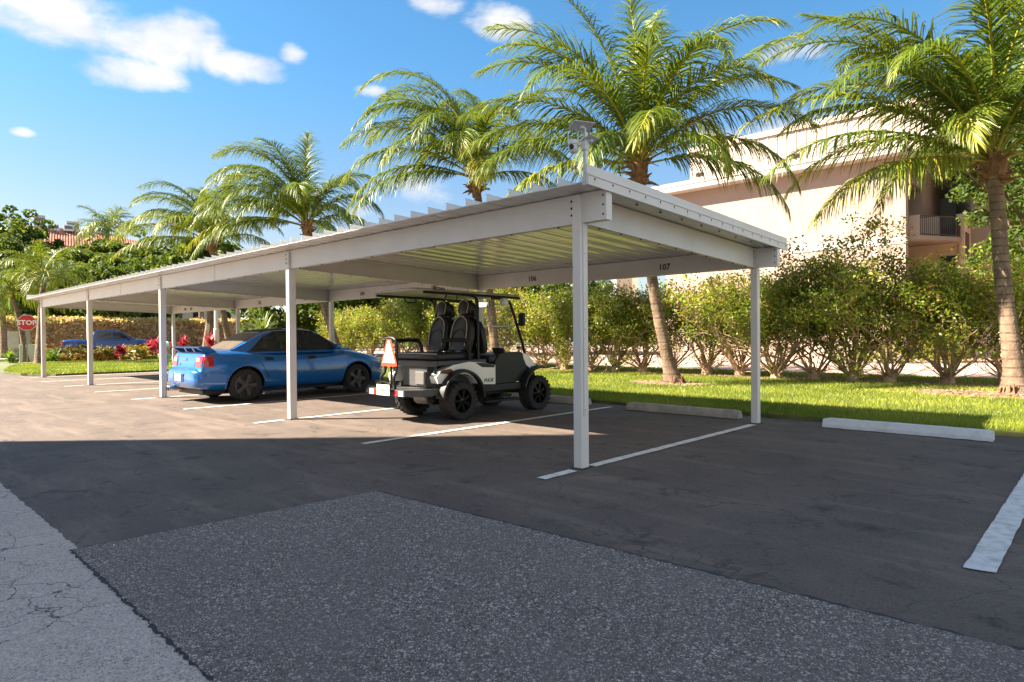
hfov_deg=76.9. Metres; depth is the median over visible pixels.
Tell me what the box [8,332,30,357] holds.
meter box
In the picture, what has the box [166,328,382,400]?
sedan
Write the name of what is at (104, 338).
pickup truck
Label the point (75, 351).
croton bush
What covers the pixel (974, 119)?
palm tree
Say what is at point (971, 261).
broadleaf tree
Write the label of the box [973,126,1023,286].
broadleaf tree
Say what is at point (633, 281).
white building
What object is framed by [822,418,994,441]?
wheel stop
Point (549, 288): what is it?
broadleaf tree
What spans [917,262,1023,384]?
hedge bush
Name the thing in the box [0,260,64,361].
palm tree
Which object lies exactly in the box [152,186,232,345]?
palm tree
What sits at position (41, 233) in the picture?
broadleaf tree
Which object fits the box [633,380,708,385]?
mulch ring
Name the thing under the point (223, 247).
broadleaf tree
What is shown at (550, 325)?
hedge bush
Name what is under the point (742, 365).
hedge bush
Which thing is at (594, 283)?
broadleaf tree
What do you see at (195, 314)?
window
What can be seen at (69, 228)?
rooftop unit
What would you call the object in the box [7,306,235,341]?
building
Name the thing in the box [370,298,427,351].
hedge bush
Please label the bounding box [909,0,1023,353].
broadleaf tree
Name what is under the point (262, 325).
spiky plant
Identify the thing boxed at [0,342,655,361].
sidewalk
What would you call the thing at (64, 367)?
grass
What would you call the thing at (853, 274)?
hedge bush
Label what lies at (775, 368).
hedge bush
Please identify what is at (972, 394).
leaf litter
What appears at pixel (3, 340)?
palm tree
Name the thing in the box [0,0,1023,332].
sky
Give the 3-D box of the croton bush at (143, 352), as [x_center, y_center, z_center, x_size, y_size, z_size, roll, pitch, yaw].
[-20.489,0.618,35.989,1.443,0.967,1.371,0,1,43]
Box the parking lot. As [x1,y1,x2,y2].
[0,371,1023,647]
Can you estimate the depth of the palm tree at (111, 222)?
83.23 m
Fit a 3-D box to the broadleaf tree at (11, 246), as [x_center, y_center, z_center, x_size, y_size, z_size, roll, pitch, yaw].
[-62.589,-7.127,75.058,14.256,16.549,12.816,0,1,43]
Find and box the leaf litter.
[545,366,1023,398]
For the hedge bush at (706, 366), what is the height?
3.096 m
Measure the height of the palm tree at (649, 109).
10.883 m
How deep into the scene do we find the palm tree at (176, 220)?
33.90 m
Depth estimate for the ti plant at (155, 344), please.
36.36 m
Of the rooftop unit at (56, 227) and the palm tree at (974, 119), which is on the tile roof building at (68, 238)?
the rooftop unit at (56, 227)
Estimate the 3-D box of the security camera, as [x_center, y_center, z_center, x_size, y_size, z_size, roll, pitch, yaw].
[0.633,-1.626,5.602,0.280,0.541,0.172,-1,1,-18]
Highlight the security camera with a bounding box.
[568,120,599,185]
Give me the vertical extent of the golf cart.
1.965 m
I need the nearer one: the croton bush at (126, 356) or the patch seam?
the patch seam
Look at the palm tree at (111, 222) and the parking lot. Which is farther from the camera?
the palm tree at (111, 222)
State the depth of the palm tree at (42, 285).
32.18 m
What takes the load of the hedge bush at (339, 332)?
on the mulch bed
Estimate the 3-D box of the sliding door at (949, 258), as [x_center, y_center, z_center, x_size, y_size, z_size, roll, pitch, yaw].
[21.083,-3.098,31.180,0.650,2.000,0.038,0,1,43]
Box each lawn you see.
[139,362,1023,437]
[380,360,994,383]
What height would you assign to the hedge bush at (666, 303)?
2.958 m
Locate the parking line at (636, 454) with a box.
[537,424,754,478]
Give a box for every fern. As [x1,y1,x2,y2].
[1,348,17,362]
[33,349,57,361]
[46,348,63,360]
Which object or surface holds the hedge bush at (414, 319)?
on the mulch bed
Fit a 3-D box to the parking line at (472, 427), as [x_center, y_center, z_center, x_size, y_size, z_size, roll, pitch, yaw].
[-0.012,1.160,9.306,0.112,0.001,5.010,0,1,43]
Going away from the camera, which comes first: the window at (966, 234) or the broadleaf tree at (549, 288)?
the window at (966, 234)
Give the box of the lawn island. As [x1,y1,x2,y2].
[4,369,168,375]
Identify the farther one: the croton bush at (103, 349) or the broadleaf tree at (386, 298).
the broadleaf tree at (386, 298)
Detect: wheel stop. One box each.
[511,393,591,404]
[626,402,741,418]
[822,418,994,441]
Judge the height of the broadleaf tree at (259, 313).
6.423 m
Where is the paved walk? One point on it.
(973, 369)
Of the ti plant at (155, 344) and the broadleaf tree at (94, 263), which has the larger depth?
the broadleaf tree at (94, 263)
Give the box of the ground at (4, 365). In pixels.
[0,336,657,374]
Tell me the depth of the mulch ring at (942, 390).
12.54 m
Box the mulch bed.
[549,368,998,387]
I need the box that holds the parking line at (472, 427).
[363,406,609,443]
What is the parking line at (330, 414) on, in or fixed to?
on the parking lot
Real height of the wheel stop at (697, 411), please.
0.121 m
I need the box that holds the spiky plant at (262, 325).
[244,311,277,329]
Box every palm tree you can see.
[0,234,100,363]
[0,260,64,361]
[0,268,48,357]
[73,203,142,244]
[106,175,283,338]
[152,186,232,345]
[183,129,385,346]
[337,68,591,350]
[456,0,822,383]
[733,0,1023,393]
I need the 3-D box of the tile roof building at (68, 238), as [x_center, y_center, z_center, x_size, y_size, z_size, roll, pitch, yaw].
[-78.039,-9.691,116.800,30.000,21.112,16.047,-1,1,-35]
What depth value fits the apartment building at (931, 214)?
32.28 m
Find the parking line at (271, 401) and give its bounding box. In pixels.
[187,393,368,408]
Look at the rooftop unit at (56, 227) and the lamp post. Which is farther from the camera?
the rooftop unit at (56, 227)
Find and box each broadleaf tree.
[0,205,63,257]
[0,217,47,259]
[0,245,86,326]
[6,252,118,339]
[21,238,77,261]
[50,234,120,266]
[66,253,182,332]
[75,260,141,327]
[78,227,158,267]
[127,233,184,269]
[145,233,243,346]
[228,302,341,331]
[296,297,387,343]
[349,297,409,351]
[494,285,557,349]
[513,280,614,350]
[571,293,636,353]
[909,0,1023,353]
[961,239,1023,307]
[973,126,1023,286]
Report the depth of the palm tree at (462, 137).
20.40 m
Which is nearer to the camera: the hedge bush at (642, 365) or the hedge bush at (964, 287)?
the hedge bush at (964, 287)
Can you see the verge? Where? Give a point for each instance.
(424, 346)
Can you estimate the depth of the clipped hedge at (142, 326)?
54.50 m
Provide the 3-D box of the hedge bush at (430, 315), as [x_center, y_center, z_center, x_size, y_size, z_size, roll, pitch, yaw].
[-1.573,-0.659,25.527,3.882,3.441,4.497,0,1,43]
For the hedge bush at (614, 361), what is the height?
3.010 m
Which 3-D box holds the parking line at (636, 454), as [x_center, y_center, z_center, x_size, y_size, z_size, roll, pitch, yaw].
[1.775,1.164,7.200,0.112,0.001,4.440,0,1,43]
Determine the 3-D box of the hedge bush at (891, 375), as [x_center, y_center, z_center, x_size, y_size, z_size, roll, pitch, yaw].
[8.842,-0.522,15.419,4.909,3.122,3.369,-1,0,-15]
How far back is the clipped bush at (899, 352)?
25.50 m
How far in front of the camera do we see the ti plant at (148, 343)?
37.12 m
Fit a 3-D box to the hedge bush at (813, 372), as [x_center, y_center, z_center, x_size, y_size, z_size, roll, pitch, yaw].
[7.294,-0.448,16.311,4.682,3.554,4.087,-1,1,-25]
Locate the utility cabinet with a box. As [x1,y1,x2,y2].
[18,344,34,362]
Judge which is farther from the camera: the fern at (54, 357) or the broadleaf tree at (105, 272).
the broadleaf tree at (105, 272)
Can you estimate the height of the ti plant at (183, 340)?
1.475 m
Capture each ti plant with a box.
[110,344,130,359]
[143,337,158,352]
[148,336,158,358]
[177,335,189,345]
[202,332,216,346]
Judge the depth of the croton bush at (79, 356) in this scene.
34.27 m
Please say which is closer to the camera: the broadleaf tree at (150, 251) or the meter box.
the meter box
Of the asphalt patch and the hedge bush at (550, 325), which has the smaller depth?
the asphalt patch
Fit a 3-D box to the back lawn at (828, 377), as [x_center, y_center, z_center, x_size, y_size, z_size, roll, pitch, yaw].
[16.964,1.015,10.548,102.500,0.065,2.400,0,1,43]
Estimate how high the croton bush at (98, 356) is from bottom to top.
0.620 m
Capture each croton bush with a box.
[56,343,73,354]
[58,352,72,360]
[66,345,86,359]
[73,349,86,360]
[82,350,108,360]
[94,344,114,359]
[104,345,120,359]
[122,344,142,359]
[130,344,157,359]
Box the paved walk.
[357,345,997,378]
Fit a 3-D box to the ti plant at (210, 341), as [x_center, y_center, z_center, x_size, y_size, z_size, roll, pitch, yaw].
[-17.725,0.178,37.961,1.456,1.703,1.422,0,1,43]
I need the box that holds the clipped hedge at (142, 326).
[6,314,378,352]
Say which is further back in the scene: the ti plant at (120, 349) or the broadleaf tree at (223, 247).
the broadleaf tree at (223, 247)
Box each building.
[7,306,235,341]
[17,226,136,251]
[569,278,637,339]
[651,98,1020,358]
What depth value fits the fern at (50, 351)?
33.44 m
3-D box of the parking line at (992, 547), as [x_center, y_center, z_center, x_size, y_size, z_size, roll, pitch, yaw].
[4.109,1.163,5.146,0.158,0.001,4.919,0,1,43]
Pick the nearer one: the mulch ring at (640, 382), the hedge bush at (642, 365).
the mulch ring at (640, 382)
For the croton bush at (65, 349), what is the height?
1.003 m
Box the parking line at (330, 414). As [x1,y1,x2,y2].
[254,404,430,422]
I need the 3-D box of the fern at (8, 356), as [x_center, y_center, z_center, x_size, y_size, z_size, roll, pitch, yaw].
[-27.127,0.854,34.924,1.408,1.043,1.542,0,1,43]
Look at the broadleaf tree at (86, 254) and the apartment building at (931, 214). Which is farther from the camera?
the broadleaf tree at (86, 254)
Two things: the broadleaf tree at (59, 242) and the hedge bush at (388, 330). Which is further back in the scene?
the broadleaf tree at (59, 242)
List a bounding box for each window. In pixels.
[193,312,198,325]
[965,232,968,262]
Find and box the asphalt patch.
[73,491,1023,681]
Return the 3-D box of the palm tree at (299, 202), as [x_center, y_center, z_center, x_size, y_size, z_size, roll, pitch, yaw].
[-9.268,-4.093,27.213,7.420,10.312,7.354,0,1,43]
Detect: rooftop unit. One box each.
[34,215,44,227]
[48,224,58,230]
[64,225,73,231]
[66,221,78,231]
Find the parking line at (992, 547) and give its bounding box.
[963,474,1023,571]
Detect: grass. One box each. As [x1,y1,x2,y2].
[3,360,171,373]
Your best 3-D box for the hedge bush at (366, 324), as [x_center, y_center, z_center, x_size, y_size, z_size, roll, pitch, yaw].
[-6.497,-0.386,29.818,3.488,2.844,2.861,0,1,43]
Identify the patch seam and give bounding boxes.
[69,490,1023,680]
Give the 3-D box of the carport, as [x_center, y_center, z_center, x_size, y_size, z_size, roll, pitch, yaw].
[-6.098,-0.196,15.095,22.938,2.720,4.578,0,1,43]
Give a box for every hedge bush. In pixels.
[313,306,381,352]
[334,304,398,358]
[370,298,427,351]
[384,296,457,351]
[419,290,509,350]
[422,287,548,359]
[485,288,571,368]
[512,285,606,369]
[545,283,642,370]
[559,281,686,371]
[588,280,696,371]
[628,278,718,369]
[665,269,781,376]
[665,273,747,374]
[687,255,895,379]
[709,262,847,378]
[741,199,943,381]
[782,253,986,382]
[871,246,1023,384]
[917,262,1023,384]
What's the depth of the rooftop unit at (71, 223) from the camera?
115.22 m
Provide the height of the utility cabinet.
0.980 m
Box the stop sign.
[17,314,35,361]
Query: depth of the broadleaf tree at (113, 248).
77.69 m
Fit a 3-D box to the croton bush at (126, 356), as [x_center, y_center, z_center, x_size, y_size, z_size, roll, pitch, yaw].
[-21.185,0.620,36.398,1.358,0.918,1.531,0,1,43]
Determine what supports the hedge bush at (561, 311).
on the mulch bed
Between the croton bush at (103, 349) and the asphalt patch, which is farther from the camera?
the croton bush at (103, 349)
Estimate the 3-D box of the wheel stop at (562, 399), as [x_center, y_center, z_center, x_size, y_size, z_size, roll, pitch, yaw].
[0.702,1.073,12.088,1.830,0.121,0.173,0,1,43]
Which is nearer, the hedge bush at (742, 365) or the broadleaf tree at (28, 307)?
the hedge bush at (742, 365)
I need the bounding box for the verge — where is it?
[176,341,652,351]
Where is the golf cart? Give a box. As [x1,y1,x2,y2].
[366,287,550,419]
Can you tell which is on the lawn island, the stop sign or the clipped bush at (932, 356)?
the stop sign
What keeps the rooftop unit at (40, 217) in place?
on the tile roof building at (68, 238)
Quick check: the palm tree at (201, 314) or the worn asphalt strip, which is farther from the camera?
the palm tree at (201, 314)
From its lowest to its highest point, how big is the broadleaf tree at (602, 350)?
3.884 m
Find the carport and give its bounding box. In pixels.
[27,164,788,469]
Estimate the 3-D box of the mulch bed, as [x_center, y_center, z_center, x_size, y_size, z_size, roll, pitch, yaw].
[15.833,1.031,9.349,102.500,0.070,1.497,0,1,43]
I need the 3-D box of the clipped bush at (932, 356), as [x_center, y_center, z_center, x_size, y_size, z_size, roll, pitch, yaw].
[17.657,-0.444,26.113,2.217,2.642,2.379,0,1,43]
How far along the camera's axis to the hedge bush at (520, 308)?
22.96 m
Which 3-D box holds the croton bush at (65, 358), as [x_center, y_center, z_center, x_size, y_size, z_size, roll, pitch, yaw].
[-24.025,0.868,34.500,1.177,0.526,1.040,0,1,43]
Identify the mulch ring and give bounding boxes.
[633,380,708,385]
[909,389,1023,398]
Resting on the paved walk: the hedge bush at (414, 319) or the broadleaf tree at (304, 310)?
the broadleaf tree at (304, 310)
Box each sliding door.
[940,197,955,236]
[940,256,955,282]
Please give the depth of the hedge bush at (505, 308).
23.72 m
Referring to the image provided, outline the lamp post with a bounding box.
[214,310,218,343]
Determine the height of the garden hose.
0.953 m
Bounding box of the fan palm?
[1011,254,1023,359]
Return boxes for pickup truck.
[59,330,153,349]
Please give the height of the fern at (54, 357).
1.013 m
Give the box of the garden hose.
[167,341,170,365]
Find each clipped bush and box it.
[856,333,928,362]
[916,325,978,361]
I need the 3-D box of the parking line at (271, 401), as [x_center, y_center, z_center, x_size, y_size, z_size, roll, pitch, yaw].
[-4.005,1.159,13.073,0.111,0.001,5.010,0,1,43]
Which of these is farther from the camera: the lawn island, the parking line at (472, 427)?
the lawn island
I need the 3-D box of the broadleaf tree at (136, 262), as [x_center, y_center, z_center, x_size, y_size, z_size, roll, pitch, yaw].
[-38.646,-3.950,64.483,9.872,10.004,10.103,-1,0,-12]
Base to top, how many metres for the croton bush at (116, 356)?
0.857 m
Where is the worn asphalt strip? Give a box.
[0,483,211,681]

